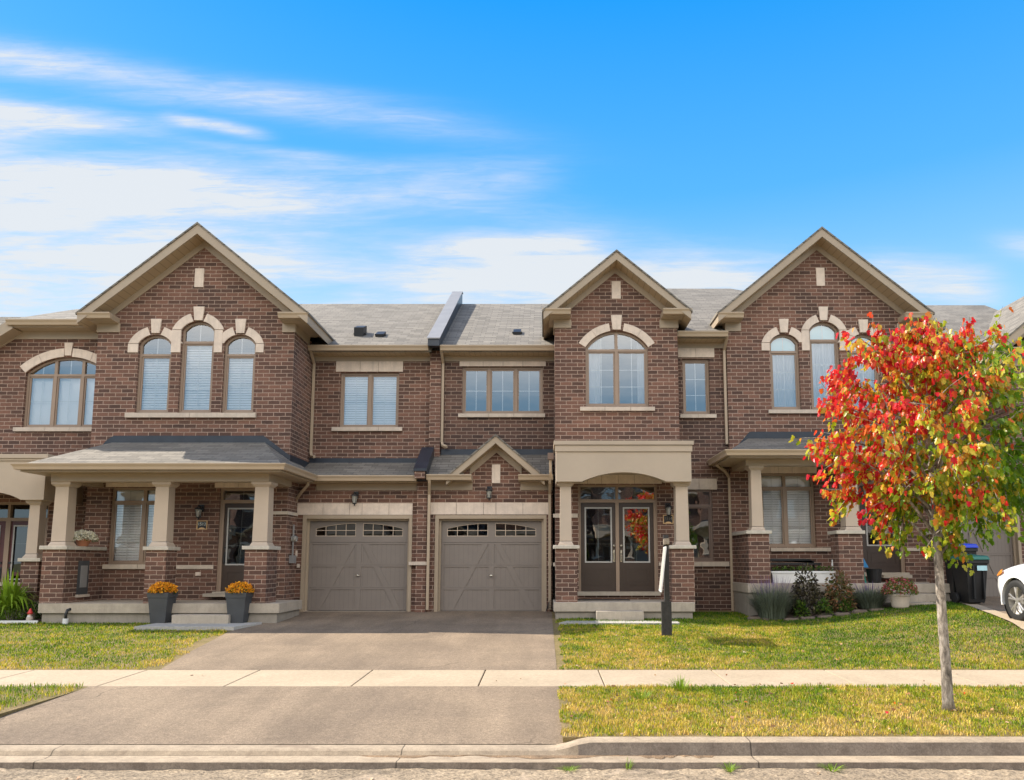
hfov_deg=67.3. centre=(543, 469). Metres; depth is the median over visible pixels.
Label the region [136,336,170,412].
window
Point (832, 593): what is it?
bronze shrub
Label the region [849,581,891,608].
lavender bush
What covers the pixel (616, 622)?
path
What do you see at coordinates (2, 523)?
front door
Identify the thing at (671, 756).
silt
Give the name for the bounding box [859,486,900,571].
front door
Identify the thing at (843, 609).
ground plant
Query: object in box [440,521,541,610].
garage door
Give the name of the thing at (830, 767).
gutter weed
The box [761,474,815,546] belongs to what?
window
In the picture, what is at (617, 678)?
sidewalk
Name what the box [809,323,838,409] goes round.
window
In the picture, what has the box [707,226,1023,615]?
brick townhouse
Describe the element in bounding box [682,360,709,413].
window
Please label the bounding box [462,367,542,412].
window
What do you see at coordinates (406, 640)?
driveway
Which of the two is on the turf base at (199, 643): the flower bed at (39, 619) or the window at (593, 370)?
the flower bed at (39, 619)
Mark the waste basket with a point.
(874, 575)
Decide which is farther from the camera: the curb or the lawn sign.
the lawn sign
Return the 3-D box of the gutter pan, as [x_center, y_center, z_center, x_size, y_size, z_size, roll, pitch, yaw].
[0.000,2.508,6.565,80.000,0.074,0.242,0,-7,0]
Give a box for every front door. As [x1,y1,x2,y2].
[0,521,5,581]
[7,521,27,581]
[221,504,253,590]
[581,503,615,590]
[619,503,653,590]
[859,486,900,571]
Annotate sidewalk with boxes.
[0,670,1023,686]
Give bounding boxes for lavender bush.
[741,574,798,618]
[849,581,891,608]
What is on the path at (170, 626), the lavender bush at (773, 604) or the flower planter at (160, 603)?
the flower planter at (160, 603)
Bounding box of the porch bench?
[770,559,820,570]
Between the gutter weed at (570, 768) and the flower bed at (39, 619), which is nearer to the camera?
the gutter weed at (570, 768)
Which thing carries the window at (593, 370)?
in the brick townhouse at (584, 430)
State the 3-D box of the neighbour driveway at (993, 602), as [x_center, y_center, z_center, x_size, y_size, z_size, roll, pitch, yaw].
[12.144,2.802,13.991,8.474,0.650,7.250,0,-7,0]
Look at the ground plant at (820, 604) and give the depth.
15.86 m
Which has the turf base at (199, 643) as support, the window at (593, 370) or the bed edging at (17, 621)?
the bed edging at (17, 621)
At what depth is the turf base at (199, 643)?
12.21 m
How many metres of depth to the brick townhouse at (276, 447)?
17.54 m
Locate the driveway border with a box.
[961,602,1023,628]
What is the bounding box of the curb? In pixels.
[0,737,1023,754]
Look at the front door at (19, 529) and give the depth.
17.76 m
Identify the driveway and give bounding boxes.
[160,611,556,669]
[976,596,1006,613]
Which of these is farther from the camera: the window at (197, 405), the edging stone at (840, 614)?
the window at (197, 405)
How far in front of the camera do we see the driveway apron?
7.81 m
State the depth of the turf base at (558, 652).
12.11 m
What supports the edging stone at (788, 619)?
on the turf base at (558, 652)
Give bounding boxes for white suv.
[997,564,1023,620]
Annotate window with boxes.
[24,358,95,426]
[108,488,155,563]
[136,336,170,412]
[179,322,214,412]
[222,336,255,412]
[340,373,398,426]
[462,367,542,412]
[585,332,648,405]
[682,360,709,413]
[688,490,712,560]
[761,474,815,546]
[770,335,800,409]
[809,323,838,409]
[850,335,880,409]
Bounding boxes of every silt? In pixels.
[359,755,631,758]
[632,755,715,758]
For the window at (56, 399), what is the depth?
18.23 m
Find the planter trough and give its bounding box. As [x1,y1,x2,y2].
[770,565,835,582]
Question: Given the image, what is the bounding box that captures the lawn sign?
[659,535,671,635]
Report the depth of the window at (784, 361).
18.61 m
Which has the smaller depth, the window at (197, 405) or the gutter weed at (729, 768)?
the gutter weed at (729, 768)
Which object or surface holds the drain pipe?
attached to the brick townhouse at (276, 447)
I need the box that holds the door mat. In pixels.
[577,599,628,599]
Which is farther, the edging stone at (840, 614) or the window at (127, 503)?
the window at (127, 503)
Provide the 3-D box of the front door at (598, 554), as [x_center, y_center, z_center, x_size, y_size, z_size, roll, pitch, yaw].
[1.239,1.759,17.533,0.787,2.010,0.114,0,-7,0]
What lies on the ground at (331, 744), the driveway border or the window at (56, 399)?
the driveway border
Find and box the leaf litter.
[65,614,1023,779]
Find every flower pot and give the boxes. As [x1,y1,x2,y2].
[73,530,98,545]
[879,576,918,607]
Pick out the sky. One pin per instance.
(347, 151)
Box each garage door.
[307,521,407,610]
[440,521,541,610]
[958,512,1013,602]
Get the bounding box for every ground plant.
[793,600,810,616]
[813,598,832,613]
[837,597,854,611]
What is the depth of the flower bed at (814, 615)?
15.91 m
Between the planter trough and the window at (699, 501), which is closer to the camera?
the planter trough
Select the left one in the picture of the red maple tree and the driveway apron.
the driveway apron
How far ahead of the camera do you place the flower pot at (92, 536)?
16.14 m
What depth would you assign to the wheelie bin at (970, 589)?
15.69 m
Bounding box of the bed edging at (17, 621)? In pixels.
[0,620,37,622]
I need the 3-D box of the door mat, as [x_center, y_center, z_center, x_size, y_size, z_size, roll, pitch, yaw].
[1.189,2.881,17.013,1.393,0.015,0.370,0,-7,0]
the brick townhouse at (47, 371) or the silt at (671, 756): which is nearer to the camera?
the silt at (671, 756)
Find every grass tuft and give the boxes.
[629,687,653,699]
[665,675,693,691]
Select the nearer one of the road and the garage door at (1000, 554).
the road
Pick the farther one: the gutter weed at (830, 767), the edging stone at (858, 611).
the edging stone at (858, 611)
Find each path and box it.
[134,622,261,629]
[559,621,679,624]
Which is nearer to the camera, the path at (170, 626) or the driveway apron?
the driveway apron
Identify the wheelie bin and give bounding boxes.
[944,543,978,598]
[949,554,989,602]
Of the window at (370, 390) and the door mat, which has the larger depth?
the window at (370, 390)
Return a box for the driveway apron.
[0,686,562,743]
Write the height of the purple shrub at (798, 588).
1.146 m
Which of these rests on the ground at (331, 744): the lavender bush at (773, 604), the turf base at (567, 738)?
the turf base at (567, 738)
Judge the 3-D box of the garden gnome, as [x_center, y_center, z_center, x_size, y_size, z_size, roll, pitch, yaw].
[-10.387,2.931,15.521,0.130,0.262,0.127,0,-7,0]
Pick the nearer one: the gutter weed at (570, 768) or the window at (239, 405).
the gutter weed at (570, 768)
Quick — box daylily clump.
[0,569,38,618]
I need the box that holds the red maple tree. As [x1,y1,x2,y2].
[788,307,1023,711]
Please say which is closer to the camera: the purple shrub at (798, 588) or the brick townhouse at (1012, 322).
the purple shrub at (798, 588)
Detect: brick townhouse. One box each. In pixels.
[0,309,97,617]
[10,222,462,623]
[426,249,945,620]
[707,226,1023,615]
[965,296,1023,468]
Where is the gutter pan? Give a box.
[0,755,1023,770]
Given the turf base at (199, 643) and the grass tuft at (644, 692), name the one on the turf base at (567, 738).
the grass tuft at (644, 692)
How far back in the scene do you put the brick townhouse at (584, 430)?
17.89 m
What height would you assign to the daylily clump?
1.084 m
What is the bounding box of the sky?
[0,0,1023,316]
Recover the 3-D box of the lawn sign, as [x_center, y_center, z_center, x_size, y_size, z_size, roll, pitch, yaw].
[2.087,2.064,13.312,0.220,1.886,1.023,-1,-7,10]
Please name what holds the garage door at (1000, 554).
in the brick townhouse at (783, 352)
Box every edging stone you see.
[747,616,760,619]
[783,618,798,620]
[800,616,814,619]
[817,615,832,617]
[834,612,850,616]
[852,609,867,613]
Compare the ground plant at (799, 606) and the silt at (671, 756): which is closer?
the silt at (671, 756)
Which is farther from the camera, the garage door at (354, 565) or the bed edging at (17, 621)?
the garage door at (354, 565)
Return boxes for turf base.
[0,623,232,669]
[552,604,1023,671]
[558,687,1023,742]
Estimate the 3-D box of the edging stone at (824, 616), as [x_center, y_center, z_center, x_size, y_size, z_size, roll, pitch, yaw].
[5.756,3.036,15.728,0.333,0.122,0.200,0,-7,0]
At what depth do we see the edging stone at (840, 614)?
15.63 m
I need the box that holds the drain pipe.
[62,608,70,623]
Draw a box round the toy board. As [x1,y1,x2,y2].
[863,558,867,582]
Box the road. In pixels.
[0,768,1023,779]
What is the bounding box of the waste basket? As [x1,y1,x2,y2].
[866,569,881,582]
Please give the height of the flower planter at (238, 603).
0.827 m
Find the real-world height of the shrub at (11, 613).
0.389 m
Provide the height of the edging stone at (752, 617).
0.128 m
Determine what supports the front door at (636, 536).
in the brick townhouse at (584, 430)
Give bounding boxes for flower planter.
[147,581,177,623]
[225,581,254,622]
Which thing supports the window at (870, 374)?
in the brick townhouse at (783, 352)
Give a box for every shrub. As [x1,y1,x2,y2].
[0,603,23,620]
[22,600,41,618]
[788,562,824,616]
[822,569,857,612]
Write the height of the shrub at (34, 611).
0.438 m
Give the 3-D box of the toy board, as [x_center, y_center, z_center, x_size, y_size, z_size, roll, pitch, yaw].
[7.112,2.214,17.153,0.250,0.620,0.070,0,-7,0]
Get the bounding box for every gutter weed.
[557,766,579,771]
[625,757,635,769]
[719,761,739,771]
[817,763,844,771]
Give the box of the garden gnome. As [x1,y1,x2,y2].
[26,608,32,619]
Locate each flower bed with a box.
[0,618,41,621]
[753,602,891,618]
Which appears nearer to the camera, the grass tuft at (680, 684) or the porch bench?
the grass tuft at (680, 684)
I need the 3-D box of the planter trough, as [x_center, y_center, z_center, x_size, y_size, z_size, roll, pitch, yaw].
[5.785,2.309,16.996,1.610,0.393,0.350,0,-7,0]
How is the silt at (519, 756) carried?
on the gutter pan
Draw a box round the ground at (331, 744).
[0,601,1023,744]
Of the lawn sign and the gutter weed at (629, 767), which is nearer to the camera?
the gutter weed at (629, 767)
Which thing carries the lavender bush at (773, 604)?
on the flower bed at (814, 615)
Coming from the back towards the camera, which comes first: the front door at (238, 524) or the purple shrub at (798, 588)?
the front door at (238, 524)
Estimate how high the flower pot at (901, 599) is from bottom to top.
0.644 m
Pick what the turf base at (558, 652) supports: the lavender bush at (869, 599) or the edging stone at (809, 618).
the edging stone at (809, 618)

